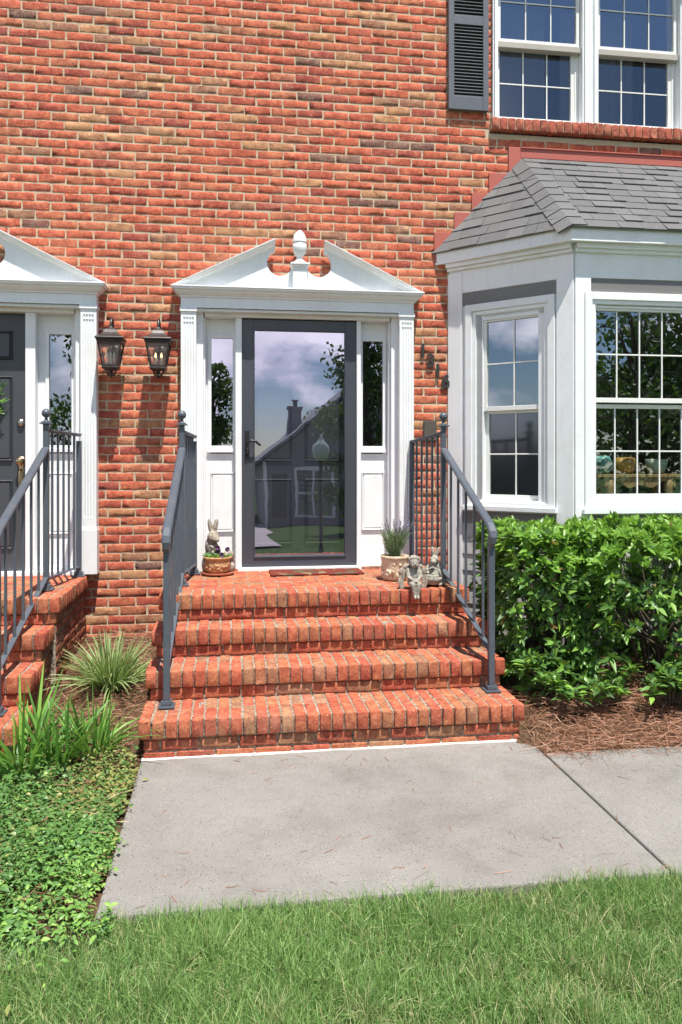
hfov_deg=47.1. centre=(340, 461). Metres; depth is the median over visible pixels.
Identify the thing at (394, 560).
lavender pot
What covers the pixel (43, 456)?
stair railing
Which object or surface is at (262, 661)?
brick steps
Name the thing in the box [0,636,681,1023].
ground
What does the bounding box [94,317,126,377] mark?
wall lantern
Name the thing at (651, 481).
console table
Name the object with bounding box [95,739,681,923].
path
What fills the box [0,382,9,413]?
wreath
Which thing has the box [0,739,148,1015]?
ground cover
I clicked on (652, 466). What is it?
green pot
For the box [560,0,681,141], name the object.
window
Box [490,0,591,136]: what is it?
window
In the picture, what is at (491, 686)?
stair railing
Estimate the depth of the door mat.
5.93 m
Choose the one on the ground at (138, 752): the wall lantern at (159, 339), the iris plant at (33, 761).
the iris plant at (33, 761)
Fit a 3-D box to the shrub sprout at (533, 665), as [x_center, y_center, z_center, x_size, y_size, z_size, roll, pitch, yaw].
[1.254,1.272,4.653,0.496,0.330,0.343,0,0,-22]
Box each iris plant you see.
[0,664,105,783]
[3,679,109,774]
[15,679,170,761]
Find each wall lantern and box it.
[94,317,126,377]
[143,318,172,378]
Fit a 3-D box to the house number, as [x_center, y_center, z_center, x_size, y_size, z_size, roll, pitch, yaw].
[0.759,-0.763,6.264,0.235,0.354,0.012,0,0,-8]
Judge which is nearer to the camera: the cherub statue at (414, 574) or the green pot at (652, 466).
the cherub statue at (414, 574)
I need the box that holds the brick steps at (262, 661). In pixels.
[138,568,523,758]
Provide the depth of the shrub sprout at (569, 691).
4.55 m
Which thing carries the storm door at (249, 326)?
in the townhouse
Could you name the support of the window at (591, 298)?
in the townhouse
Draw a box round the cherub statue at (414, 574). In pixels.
[398,555,427,598]
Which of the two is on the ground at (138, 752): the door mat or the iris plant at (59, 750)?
the iris plant at (59, 750)
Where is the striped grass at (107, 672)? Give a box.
[38,624,156,702]
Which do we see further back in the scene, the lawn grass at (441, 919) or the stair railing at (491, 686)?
the stair railing at (491, 686)
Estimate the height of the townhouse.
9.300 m
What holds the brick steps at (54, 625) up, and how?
on the ground at (138, 752)
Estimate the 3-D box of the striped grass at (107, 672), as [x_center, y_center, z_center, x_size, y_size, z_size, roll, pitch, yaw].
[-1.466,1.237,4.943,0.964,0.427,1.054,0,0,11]
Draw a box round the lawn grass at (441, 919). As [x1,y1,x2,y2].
[0,860,681,1023]
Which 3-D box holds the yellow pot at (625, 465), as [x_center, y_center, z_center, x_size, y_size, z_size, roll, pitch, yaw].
[2.190,0.034,6.039,0.164,0.128,0.164,0,0,-8]
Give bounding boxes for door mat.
[269,568,363,575]
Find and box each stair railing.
[0,409,85,715]
[158,411,200,708]
[409,412,500,692]
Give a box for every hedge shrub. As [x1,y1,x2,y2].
[468,515,636,705]
[541,510,681,702]
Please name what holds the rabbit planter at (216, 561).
on the brick steps at (262, 661)
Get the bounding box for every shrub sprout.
[510,651,595,701]
[552,665,631,711]
[618,658,681,711]
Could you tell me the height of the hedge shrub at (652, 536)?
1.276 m
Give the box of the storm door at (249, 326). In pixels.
[242,318,355,566]
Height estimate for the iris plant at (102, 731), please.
0.390 m
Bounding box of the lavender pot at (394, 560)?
[377,518,414,580]
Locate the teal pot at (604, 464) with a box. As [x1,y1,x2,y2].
[596,456,613,473]
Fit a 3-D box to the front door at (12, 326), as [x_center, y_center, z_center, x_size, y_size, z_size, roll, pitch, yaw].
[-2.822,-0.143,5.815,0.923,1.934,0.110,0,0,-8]
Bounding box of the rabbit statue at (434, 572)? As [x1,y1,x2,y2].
[426,547,445,585]
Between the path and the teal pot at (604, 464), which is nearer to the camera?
the path
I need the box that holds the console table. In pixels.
[596,474,680,500]
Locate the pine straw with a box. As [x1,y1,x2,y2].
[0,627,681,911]
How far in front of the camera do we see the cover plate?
6.25 m
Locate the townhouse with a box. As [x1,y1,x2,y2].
[0,0,681,657]
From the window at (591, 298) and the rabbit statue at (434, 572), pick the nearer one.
the rabbit statue at (434, 572)
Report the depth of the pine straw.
4.47 m
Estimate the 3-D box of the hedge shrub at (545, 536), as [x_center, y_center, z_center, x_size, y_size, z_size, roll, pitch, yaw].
[1.321,0.922,5.094,0.895,1.153,1.047,0,0,-8]
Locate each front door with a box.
[0,313,24,570]
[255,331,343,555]
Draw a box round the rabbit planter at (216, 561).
[202,518,234,575]
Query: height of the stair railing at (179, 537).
1.703 m
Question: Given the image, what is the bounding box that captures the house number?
[421,343,449,387]
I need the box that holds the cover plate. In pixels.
[423,421,436,440]
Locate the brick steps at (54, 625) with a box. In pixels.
[0,575,88,762]
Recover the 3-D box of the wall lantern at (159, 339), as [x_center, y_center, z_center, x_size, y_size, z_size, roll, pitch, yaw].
[-1.358,-0.838,5.830,0.203,0.453,0.287,0,0,-8]
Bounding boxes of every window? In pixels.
[461,294,557,513]
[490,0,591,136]
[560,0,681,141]
[582,291,681,513]
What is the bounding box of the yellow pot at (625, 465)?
[613,457,635,473]
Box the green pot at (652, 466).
[644,459,667,473]
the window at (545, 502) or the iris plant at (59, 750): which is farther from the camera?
the window at (545, 502)
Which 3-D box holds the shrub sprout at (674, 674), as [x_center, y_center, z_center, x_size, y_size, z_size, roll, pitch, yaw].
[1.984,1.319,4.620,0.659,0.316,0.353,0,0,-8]

